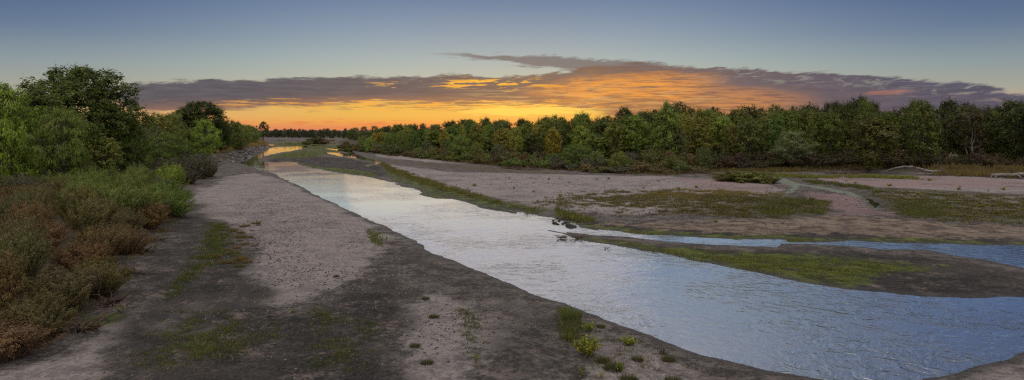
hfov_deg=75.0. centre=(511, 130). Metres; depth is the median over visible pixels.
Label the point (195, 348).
weeds
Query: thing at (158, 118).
background tree
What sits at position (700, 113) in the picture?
cottonwood tree
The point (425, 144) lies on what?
willow tree
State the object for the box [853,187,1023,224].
ground cover
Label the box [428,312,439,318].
grass tuft
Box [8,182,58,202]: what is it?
riverbank shrub
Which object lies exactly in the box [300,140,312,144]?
riverbank shrub
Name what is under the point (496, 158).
riverbank shrub
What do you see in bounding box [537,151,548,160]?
riverbank shrub
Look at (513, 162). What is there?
riverbank shrub
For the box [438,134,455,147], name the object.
cottonwood tree
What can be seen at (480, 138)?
poplar tree
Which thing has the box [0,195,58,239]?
riverbank shrub
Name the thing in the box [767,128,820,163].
willow tree
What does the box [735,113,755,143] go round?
cottonwood tree
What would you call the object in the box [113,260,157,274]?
fallen twigs
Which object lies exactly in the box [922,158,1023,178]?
dry grass
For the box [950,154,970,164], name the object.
riverbank shrub
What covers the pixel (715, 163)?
riverbank shrub
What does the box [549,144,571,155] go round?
riverbank shrub
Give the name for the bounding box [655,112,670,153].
cottonwood tree
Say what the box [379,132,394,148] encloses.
willow tree
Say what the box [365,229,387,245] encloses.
weeds
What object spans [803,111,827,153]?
cottonwood tree
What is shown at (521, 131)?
cottonwood tree
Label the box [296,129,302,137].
distant tree
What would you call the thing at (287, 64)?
sky
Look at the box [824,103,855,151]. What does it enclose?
cottonwood tree
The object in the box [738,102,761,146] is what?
cottonwood tree
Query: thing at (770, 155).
riverbank shrub
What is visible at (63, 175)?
riverbank shrub
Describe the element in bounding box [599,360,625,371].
grass tuft
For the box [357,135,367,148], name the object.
willow tree
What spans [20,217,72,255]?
riverbank shrub
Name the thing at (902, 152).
riverbank shrub
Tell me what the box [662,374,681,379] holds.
grass tuft
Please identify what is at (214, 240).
weeds
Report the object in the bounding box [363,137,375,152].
willow tree
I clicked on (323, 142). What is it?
riverbank shrub
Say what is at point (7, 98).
willow tree
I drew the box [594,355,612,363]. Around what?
grass tuft
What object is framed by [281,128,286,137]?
distant tree
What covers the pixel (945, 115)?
cottonwood tree
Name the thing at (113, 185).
riverbank shrub
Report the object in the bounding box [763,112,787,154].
cottonwood tree
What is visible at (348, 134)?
distant tree
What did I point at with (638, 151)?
riverbank shrub
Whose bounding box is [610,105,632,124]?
cottonwood tree
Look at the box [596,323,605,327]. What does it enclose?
grass tuft
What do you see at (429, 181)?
grass
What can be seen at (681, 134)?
poplar tree
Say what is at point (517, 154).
riverbank shrub
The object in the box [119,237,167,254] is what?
fallen twigs
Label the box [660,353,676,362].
grass tuft
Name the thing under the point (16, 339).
riverbank shrub
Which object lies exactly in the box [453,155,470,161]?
riverbank shrub
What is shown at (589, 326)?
leafy weed
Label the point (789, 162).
riverbank shrub
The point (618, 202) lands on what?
ground cover
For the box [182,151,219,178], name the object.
sage shrub
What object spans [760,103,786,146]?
cottonwood tree
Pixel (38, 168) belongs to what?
willow tree
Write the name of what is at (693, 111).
cottonwood tree
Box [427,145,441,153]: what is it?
riverbank shrub
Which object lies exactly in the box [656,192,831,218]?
ground cover
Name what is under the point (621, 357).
weeds
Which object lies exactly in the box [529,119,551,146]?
cottonwood tree
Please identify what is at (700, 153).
willow tree
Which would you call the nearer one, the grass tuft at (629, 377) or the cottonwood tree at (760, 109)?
the grass tuft at (629, 377)
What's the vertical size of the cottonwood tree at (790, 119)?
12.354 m
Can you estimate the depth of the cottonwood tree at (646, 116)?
155.19 m
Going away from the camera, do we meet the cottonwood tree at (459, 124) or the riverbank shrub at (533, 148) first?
the riverbank shrub at (533, 148)
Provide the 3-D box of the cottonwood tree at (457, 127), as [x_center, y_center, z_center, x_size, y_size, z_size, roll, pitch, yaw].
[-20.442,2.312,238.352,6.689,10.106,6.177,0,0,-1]
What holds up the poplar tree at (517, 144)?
on the ground at (224, 190)
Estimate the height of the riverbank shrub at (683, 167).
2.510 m
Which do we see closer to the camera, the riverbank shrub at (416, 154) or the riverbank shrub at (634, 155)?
the riverbank shrub at (634, 155)
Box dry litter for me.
[2,206,187,362]
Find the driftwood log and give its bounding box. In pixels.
[990,172,1023,178]
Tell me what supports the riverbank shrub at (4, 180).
on the ground at (224, 190)
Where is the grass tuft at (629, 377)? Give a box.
[616,371,638,379]
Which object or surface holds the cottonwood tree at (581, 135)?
on the ground at (224, 190)
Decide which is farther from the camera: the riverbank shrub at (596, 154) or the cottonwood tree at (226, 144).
the cottonwood tree at (226, 144)
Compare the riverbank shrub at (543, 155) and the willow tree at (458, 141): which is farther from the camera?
the willow tree at (458, 141)
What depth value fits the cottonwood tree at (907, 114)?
135.37 m
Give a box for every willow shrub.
[75,179,153,213]
[106,170,151,190]
[135,183,169,206]
[149,175,172,186]
[154,160,191,190]
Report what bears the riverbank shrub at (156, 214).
on the ground at (224, 190)
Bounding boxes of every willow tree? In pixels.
[0,82,57,179]
[10,148,64,176]
[13,105,97,178]
[114,120,156,174]
[146,131,190,163]
[175,140,195,160]
[188,117,225,157]
[238,123,253,145]
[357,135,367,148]
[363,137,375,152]
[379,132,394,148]
[393,130,408,149]
[406,130,423,150]
[420,140,433,151]
[441,138,452,150]
[445,134,470,156]
[470,143,485,158]
[488,143,505,155]
[559,143,594,166]
[607,151,630,168]
[694,146,712,169]
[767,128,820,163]
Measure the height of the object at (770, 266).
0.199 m
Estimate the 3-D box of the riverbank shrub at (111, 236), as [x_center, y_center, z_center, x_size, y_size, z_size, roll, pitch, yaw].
[-23.483,6.358,38.038,3.410,2.337,3.713,0,0,19]
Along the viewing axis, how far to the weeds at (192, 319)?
24.69 m
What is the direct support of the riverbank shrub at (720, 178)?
on the ground at (224, 190)
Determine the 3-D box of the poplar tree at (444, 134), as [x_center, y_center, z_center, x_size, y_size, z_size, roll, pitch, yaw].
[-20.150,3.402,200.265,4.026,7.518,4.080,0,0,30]
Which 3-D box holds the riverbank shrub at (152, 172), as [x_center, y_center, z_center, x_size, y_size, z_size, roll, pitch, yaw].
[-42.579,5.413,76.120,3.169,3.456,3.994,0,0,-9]
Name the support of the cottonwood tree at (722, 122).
on the ground at (224, 190)
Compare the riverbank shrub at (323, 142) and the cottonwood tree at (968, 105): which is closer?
the cottonwood tree at (968, 105)
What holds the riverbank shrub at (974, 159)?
on the ground at (224, 190)
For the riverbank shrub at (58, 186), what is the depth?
60.69 m
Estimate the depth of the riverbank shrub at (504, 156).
144.53 m
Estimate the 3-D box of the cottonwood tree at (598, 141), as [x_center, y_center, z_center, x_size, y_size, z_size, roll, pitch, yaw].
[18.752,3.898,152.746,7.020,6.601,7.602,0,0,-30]
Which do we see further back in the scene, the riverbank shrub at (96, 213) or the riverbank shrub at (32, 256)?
the riverbank shrub at (96, 213)
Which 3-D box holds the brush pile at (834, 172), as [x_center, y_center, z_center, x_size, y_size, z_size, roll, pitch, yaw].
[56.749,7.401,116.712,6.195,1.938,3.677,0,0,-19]
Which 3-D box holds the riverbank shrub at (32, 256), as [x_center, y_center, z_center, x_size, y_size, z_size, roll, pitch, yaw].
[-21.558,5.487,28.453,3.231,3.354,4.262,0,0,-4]
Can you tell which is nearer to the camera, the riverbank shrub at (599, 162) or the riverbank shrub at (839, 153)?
the riverbank shrub at (599, 162)
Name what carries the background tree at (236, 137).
on the ground at (224, 190)
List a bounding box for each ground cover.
[532,188,701,216]
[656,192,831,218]
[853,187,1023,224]
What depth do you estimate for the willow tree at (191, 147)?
127.65 m
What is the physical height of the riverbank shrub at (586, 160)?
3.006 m
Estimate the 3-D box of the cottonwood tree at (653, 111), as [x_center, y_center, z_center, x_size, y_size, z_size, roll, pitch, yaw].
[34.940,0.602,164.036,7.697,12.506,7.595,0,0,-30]
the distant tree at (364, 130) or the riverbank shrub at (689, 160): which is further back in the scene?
the distant tree at (364, 130)
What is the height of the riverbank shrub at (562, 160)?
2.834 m
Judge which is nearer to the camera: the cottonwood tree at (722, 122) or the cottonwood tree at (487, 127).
the cottonwood tree at (722, 122)
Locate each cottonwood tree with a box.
[3,61,147,174]
[82,134,129,173]
[163,110,192,152]
[165,100,233,150]
[211,120,233,150]
[227,118,242,145]
[248,125,261,142]
[256,121,269,141]
[373,129,382,143]
[375,132,386,143]
[382,127,390,132]
[389,123,400,133]
[400,124,412,129]
[402,128,412,143]
[409,123,418,144]
[411,131,424,145]
[418,124,428,132]
[422,127,428,147]
[424,124,442,142]
[424,130,439,145]
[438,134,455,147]
[439,126,457,141]
[441,120,452,131]
[452,123,459,139]
[455,117,466,137]
[456,118,480,141]
[477,137,492,151]
[479,116,491,127]
[481,119,492,133]
[482,122,493,135]
[482,124,492,137]
[485,126,508,142]
[491,126,509,149]
[494,119,514,131]
[507,125,526,143]
[511,118,532,136]
[522,121,536,144]
[523,133,539,153]
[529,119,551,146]
[535,122,567,151]
[544,114,566,131]
[557,119,571,146]
[566,118,575,143]
[567,123,589,149]
[568,108,594,142]
[570,115,589,144]
[583,133,608,154]
[588,119,616,153]
[595,115,611,138]
[600,119,632,157]
[608,114,622,143]
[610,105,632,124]
[616,114,652,155]
[619,114,635,143]
[632,109,654,147]
[642,104,686,154]
[645,109,657,144]
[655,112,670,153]
[661,99,674,116]
[671,107,685,122]
[673,100,689,113]
[677,111,695,152]
[685,105,697,137]
[687,117,717,155]
[689,104,711,151]
[702,108,724,155]
[707,106,724,139]
[709,113,736,146]
[720,123,742,155]
[727,106,752,138]
[731,117,773,160]
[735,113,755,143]
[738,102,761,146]
[752,106,766,129]
[756,109,779,147]
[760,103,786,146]
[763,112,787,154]
[774,107,802,152]
[786,108,806,146]
[795,107,826,143]
[799,102,822,137]
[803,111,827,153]
[804,106,823,142]
[815,108,846,154]
[820,100,833,114]
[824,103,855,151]
[828,100,846,130]
[839,98,856,146]
[842,113,902,172]
[849,91,870,118]
[850,109,872,153]
[854,94,872,124]
[856,102,878,143]
[868,106,885,149]
[872,97,881,114]
[880,110,907,151]
[885,104,926,150]
[898,110,929,148]
[902,98,946,162]
[910,95,923,130]
[927,107,949,151]
[936,96,960,154]
[940,126,960,157]
[942,101,997,153]
[944,123,993,158]
[945,99,973,151]
[947,104,983,156]
[977,111,1017,153]
[983,95,1023,161]
[986,111,1013,154]
[1015,103,1023,149]
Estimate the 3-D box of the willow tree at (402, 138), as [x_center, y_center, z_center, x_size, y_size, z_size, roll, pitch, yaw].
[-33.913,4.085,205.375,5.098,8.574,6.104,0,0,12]
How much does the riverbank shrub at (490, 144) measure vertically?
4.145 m
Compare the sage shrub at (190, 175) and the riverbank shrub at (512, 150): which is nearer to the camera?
the sage shrub at (190, 175)
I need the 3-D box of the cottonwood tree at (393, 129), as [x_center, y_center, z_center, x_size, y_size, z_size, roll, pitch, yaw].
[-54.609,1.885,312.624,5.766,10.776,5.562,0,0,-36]
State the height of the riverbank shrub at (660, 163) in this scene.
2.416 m
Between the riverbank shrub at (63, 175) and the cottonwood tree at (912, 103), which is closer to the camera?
the riverbank shrub at (63, 175)
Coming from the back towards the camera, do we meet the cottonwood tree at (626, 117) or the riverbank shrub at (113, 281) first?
the cottonwood tree at (626, 117)
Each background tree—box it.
[127,124,149,157]
[134,110,162,154]
[141,112,174,152]
[145,125,165,159]
[152,113,178,152]
[230,132,244,149]
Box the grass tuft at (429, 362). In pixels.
[418,357,434,364]
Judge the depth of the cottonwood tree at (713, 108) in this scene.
175.00 m
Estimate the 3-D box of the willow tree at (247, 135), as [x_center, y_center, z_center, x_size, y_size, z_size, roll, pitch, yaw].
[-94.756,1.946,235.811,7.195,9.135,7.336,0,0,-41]
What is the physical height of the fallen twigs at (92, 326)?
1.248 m
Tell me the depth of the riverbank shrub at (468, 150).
166.45 m
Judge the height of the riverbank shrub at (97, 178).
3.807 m
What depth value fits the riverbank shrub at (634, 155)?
128.08 m
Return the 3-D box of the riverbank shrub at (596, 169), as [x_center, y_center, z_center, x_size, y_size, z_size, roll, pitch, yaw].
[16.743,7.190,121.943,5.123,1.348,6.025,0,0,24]
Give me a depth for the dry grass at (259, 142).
266.98 m
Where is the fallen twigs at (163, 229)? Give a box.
[150,225,179,232]
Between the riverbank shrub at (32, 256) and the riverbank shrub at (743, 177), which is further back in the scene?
the riverbank shrub at (743, 177)
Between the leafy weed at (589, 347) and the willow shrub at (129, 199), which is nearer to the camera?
the leafy weed at (589, 347)
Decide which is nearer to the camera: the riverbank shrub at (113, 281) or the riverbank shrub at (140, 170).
the riverbank shrub at (113, 281)
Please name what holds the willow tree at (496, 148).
on the ground at (224, 190)
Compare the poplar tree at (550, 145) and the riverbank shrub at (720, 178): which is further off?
the poplar tree at (550, 145)
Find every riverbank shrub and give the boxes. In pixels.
[0,175,16,191]
[0,184,58,221]
[0,186,19,200]
[0,194,11,222]
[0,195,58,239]
[0,203,49,257]
[0,219,55,293]
[0,247,33,312]
[0,291,82,341]
[0,316,68,363]
[1,172,38,190]
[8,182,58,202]
[9,181,57,217]
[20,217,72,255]
[20,263,103,317]
[26,173,53,185]
[44,239,117,272]
[45,172,75,205]
[48,172,81,181]
[52,183,109,226]
[53,176,103,204]
[58,177,112,203]
[62,193,128,238]
[62,221,130,261]
[63,254,134,298]
[64,168,108,189]
[71,160,101,173]
[85,168,108,179]
[102,167,117,179]
[103,175,129,190]
[104,224,154,254]
[111,206,148,233]
[123,161,151,181]
[124,164,153,177]
[131,200,171,228]
[139,179,191,201]
[142,197,175,218]
[154,190,197,217]
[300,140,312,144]
[305,137,328,143]
[317,140,330,143]
[371,148,380,152]
[388,147,403,154]
[401,151,411,156]
[409,148,424,152]
[410,151,421,157]
[418,154,433,158]
[421,149,438,155]
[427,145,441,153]
[433,154,444,159]
[442,154,459,159]
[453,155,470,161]
[456,151,475,160]
[458,146,474,154]
[472,155,482,163]
[476,149,490,156]
[481,154,491,159]
[481,157,495,163]
[483,142,499,153]
[490,149,503,157]
[491,155,499,162]
[497,151,515,163]
[498,148,517,154]
[501,158,527,167]
[512,152,531,157]
[516,153,528,161]
[523,155,544,166]
[526,144,542,154]
[527,159,542,167]
[528,151,539,158]
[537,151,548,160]
[537,160,552,168]
[545,152,564,159]
[548,155,560,162]
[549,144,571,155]
[549,161,564,169]
[554,157,579,167]
[564,164,578,170]
[579,155,594,166]
[579,163,592,171]
[585,151,604,166]
[588,166,611,172]
[593,157,610,166]
[603,156,617,166]
[608,165,631,172]
[620,156,635,164]
[623,151,642,160]
[627,162,650,171]
[630,159,652,170]
[633,144,658,156]
[641,148,661,164]
[646,166,670,173]
[651,160,667,168]
[660,151,679,160]
[662,154,685,168]
[672,161,691,173]
[675,151,692,160]
[683,154,700,166]
[687,165,708,171]
[701,157,721,168]
[709,143,734,155]
[710,151,730,159]
[712,174,734,181]
[717,156,737,168]
[720,171,774,182]
[728,152,753,162]
[731,160,752,168]
[750,151,769,161]
[758,176,781,183]
[764,153,782,161]
[764,156,784,167]
[783,156,804,167]
[801,152,826,167]
[817,155,842,166]
[834,150,846,156]
[838,154,857,164]
[878,156,906,167]
[889,148,908,164]
[899,153,920,165]
[910,155,931,167]
[925,154,946,165]
[942,157,960,165]
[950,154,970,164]
[966,148,985,156]
[968,153,989,165]
[980,154,1011,166]
[1009,148,1023,159]
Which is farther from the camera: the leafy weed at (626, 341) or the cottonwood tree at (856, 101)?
the cottonwood tree at (856, 101)
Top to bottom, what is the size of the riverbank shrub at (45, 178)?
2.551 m
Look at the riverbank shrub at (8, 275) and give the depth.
25.73 m
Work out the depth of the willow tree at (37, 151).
74.48 m
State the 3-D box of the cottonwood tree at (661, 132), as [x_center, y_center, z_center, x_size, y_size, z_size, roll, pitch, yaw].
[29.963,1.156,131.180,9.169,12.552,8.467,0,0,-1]
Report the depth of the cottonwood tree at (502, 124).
205.41 m
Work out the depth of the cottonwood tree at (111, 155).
82.63 m
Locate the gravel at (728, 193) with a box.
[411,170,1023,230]
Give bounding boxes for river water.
[232,140,1023,379]
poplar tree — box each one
[438,130,449,147]
[458,124,467,148]
[468,122,484,154]
[508,127,523,153]
[542,126,562,153]
[669,127,691,157]
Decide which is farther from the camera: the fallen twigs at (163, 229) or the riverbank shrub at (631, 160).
the riverbank shrub at (631, 160)
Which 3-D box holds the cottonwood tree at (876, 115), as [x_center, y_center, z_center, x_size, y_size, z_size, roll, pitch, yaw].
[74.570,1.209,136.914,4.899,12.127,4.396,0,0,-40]
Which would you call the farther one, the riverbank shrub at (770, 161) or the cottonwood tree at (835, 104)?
the cottonwood tree at (835, 104)
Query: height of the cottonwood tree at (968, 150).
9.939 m
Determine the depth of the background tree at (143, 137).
133.65 m
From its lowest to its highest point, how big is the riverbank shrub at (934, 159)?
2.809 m
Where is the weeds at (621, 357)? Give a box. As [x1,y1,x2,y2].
[558,314,704,378]
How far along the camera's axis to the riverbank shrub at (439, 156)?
170.96 m
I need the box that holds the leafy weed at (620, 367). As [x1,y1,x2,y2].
[614,361,623,371]
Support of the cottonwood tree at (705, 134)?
on the ground at (224, 190)
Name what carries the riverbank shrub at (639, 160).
on the ground at (224, 190)
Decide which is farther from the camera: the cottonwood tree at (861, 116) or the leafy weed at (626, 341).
the cottonwood tree at (861, 116)
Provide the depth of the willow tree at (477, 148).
162.81 m
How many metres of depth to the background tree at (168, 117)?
166.65 m
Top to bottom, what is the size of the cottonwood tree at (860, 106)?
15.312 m
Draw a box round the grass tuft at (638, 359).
[631,355,644,361]
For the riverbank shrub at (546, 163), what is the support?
on the ground at (224, 190)
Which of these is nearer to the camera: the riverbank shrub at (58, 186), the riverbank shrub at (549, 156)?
the riverbank shrub at (58, 186)
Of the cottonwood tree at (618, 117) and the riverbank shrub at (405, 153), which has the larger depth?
the riverbank shrub at (405, 153)
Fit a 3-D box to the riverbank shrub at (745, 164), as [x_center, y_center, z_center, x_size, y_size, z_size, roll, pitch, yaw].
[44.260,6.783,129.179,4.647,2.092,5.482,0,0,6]
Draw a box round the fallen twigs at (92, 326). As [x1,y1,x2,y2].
[48,302,120,334]
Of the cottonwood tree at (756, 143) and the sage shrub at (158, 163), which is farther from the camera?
the cottonwood tree at (756, 143)
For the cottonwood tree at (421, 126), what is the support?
on the ground at (224, 190)
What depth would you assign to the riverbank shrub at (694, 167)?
120.22 m
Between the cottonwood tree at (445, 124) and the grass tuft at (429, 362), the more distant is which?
the cottonwood tree at (445, 124)
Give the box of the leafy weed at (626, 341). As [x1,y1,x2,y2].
[620,335,639,344]
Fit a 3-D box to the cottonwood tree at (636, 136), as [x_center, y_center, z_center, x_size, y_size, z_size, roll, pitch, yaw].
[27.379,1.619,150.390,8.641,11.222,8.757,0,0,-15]
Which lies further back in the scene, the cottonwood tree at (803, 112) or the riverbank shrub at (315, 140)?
the riverbank shrub at (315, 140)
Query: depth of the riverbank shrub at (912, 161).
123.86 m
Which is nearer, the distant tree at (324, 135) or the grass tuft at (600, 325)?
the grass tuft at (600, 325)
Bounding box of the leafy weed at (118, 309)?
[115,303,125,312]
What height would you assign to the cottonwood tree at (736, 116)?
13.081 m
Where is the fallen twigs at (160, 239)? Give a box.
[140,234,170,241]
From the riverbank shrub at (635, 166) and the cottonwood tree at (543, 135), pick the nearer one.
the riverbank shrub at (635, 166)
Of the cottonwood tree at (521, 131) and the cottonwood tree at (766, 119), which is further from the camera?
the cottonwood tree at (521, 131)
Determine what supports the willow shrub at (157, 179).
on the ground at (224, 190)
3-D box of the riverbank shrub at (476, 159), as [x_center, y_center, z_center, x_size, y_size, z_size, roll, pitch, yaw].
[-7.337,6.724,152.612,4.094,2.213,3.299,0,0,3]
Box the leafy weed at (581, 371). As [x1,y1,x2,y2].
[579,368,586,377]
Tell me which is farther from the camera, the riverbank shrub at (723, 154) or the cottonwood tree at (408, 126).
the cottonwood tree at (408, 126)
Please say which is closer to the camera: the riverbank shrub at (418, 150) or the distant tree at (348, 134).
the riverbank shrub at (418, 150)
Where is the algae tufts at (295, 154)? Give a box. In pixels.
[276,143,372,174]
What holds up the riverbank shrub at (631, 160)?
on the ground at (224, 190)
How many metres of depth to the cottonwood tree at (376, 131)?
342.00 m
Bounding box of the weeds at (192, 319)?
[128,306,488,373]
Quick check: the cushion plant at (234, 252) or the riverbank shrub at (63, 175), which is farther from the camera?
the riverbank shrub at (63, 175)
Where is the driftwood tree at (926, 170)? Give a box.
[880,166,946,174]
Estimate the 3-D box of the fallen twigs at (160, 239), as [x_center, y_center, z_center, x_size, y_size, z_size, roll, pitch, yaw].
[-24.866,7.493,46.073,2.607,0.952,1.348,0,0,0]
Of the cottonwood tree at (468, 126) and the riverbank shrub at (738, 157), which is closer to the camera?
the riverbank shrub at (738, 157)
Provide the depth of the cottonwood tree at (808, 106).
166.84 m
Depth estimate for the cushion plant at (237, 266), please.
37.51 m
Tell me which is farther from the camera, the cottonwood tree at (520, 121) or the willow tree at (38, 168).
the cottonwood tree at (520, 121)
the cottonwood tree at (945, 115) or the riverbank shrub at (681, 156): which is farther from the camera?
the cottonwood tree at (945, 115)
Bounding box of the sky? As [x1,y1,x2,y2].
[0,0,1023,129]
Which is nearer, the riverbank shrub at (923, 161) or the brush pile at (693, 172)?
the brush pile at (693, 172)
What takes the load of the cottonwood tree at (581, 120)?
on the ground at (224, 190)
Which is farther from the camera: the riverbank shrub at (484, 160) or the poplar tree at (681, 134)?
the riverbank shrub at (484, 160)
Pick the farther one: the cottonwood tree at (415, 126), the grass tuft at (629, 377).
the cottonwood tree at (415, 126)
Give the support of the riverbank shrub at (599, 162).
on the ground at (224, 190)
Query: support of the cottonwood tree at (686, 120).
on the ground at (224, 190)
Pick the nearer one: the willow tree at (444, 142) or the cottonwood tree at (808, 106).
the cottonwood tree at (808, 106)
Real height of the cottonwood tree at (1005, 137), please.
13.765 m
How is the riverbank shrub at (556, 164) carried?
on the ground at (224, 190)
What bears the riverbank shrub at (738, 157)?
on the ground at (224, 190)
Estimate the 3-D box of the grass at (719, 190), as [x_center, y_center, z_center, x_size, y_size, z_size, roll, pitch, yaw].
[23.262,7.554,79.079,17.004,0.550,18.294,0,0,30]
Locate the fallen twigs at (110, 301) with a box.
[87,284,145,307]
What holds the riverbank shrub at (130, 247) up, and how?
on the ground at (224, 190)
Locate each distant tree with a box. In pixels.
[265,131,271,136]
[273,129,278,137]
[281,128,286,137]
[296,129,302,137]
[312,130,318,136]
[321,129,325,137]
[328,130,335,137]
[346,129,353,139]
[348,128,360,139]
[358,126,368,139]
[368,126,377,139]
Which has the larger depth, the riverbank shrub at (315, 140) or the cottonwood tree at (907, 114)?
the riverbank shrub at (315, 140)
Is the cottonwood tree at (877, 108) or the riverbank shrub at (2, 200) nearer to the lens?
the riverbank shrub at (2, 200)
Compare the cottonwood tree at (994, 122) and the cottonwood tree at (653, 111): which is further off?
the cottonwood tree at (653, 111)
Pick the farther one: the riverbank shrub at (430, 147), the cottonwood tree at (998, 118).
the riverbank shrub at (430, 147)
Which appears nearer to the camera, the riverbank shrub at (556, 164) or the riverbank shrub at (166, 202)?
the riverbank shrub at (166, 202)
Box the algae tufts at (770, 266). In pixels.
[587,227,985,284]
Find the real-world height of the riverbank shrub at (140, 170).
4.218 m
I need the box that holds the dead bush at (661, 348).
[655,333,670,354]
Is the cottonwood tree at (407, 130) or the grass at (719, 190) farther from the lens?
the cottonwood tree at (407, 130)
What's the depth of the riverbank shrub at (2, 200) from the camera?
48.90 m
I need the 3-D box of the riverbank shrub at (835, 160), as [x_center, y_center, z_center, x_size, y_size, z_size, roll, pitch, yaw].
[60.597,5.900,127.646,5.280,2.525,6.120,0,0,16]
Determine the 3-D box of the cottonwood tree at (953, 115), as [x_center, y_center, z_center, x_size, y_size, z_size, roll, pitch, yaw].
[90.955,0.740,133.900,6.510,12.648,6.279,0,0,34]
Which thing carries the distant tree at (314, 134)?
on the ground at (224, 190)
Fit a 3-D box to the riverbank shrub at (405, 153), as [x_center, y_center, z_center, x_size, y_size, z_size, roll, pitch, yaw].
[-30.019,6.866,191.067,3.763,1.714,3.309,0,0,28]
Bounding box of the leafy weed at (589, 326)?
[582,321,595,330]
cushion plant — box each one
[217,259,233,263]
[226,250,240,254]
[230,256,247,261]
[232,263,243,267]
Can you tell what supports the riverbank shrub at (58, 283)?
on the ground at (224, 190)
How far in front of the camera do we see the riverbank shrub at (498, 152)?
153.50 m
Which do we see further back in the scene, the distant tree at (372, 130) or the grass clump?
the distant tree at (372, 130)
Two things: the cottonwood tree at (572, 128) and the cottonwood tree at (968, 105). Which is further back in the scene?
the cottonwood tree at (572, 128)
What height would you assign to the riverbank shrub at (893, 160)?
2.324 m
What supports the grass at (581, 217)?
on the ground at (224, 190)
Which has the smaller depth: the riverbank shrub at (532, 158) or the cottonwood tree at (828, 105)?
the riverbank shrub at (532, 158)
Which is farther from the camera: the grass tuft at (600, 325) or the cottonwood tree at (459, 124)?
the cottonwood tree at (459, 124)
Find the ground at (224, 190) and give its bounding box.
[0,130,1023,379]
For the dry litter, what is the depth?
30.77 m
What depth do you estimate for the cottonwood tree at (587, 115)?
168.64 m
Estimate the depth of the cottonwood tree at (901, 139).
136.57 m
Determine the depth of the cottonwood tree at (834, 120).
136.54 m
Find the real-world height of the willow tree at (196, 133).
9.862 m
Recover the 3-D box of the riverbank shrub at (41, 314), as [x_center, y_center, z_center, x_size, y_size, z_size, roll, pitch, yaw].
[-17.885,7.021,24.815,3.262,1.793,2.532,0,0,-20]
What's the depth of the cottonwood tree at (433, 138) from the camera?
246.95 m
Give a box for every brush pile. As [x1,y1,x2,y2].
[496,165,521,168]
[521,164,546,169]
[678,166,703,173]
[819,168,848,173]
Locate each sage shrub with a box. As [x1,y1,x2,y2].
[142,160,171,173]
[165,157,190,172]
[179,169,203,183]
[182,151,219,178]
[206,167,217,176]
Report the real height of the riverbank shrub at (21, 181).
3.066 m
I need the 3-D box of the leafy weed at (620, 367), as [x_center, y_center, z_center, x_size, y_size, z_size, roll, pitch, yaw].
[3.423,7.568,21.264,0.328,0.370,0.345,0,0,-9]
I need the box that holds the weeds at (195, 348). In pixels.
[178,331,224,361]
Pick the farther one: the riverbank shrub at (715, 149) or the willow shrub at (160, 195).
the riverbank shrub at (715, 149)
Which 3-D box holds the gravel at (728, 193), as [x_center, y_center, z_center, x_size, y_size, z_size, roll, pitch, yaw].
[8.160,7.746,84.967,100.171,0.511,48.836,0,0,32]
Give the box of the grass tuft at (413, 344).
[408,341,421,347]
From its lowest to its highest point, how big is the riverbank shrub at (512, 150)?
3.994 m
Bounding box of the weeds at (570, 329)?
[555,304,584,347]
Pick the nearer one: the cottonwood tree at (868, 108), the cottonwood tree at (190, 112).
the cottonwood tree at (868, 108)
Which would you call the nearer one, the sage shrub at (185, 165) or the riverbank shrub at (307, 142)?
the sage shrub at (185, 165)
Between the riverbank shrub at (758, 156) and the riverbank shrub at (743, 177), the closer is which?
the riverbank shrub at (743, 177)
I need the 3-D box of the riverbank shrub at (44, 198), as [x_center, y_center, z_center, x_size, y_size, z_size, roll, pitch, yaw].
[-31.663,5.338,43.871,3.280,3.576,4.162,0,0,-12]
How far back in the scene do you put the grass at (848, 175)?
106.78 m
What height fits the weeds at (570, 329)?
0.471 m
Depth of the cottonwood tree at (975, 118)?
127.78 m
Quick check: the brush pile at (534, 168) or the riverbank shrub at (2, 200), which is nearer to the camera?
the riverbank shrub at (2, 200)
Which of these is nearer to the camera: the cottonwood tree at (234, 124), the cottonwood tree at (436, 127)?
the cottonwood tree at (234, 124)
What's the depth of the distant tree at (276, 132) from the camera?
665.57 m
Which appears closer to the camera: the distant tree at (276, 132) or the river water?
the river water
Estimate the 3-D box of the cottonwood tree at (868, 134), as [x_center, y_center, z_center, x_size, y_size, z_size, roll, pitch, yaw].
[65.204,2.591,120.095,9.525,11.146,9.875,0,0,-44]
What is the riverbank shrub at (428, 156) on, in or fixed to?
on the ground at (224, 190)
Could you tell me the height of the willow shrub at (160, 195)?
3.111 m
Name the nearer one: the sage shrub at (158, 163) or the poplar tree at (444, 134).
the sage shrub at (158, 163)
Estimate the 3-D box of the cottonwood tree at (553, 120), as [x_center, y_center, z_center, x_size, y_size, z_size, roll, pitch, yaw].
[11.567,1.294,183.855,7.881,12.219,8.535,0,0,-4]
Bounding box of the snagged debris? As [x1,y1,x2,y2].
[568,233,585,238]
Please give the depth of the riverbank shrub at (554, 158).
134.02 m
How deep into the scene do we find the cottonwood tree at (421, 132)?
261.71 m
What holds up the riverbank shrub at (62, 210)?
on the ground at (224, 190)
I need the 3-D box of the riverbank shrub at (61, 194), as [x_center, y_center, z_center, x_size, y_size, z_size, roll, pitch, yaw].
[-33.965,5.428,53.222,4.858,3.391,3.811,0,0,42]
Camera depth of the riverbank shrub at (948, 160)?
121.20 m
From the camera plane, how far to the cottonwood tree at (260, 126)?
309.11 m
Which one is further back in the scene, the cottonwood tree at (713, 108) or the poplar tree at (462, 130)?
the poplar tree at (462, 130)
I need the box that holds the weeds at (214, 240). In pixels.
[162,222,235,300]
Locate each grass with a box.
[215,139,268,152]
[379,162,541,212]
[385,153,934,175]
[550,207,598,222]
[624,187,787,199]
[706,171,873,189]
[753,196,955,218]
[773,172,920,179]
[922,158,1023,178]
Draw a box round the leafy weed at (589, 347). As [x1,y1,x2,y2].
[573,334,600,355]
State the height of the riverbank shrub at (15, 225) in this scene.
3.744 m
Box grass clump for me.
[559,306,580,320]

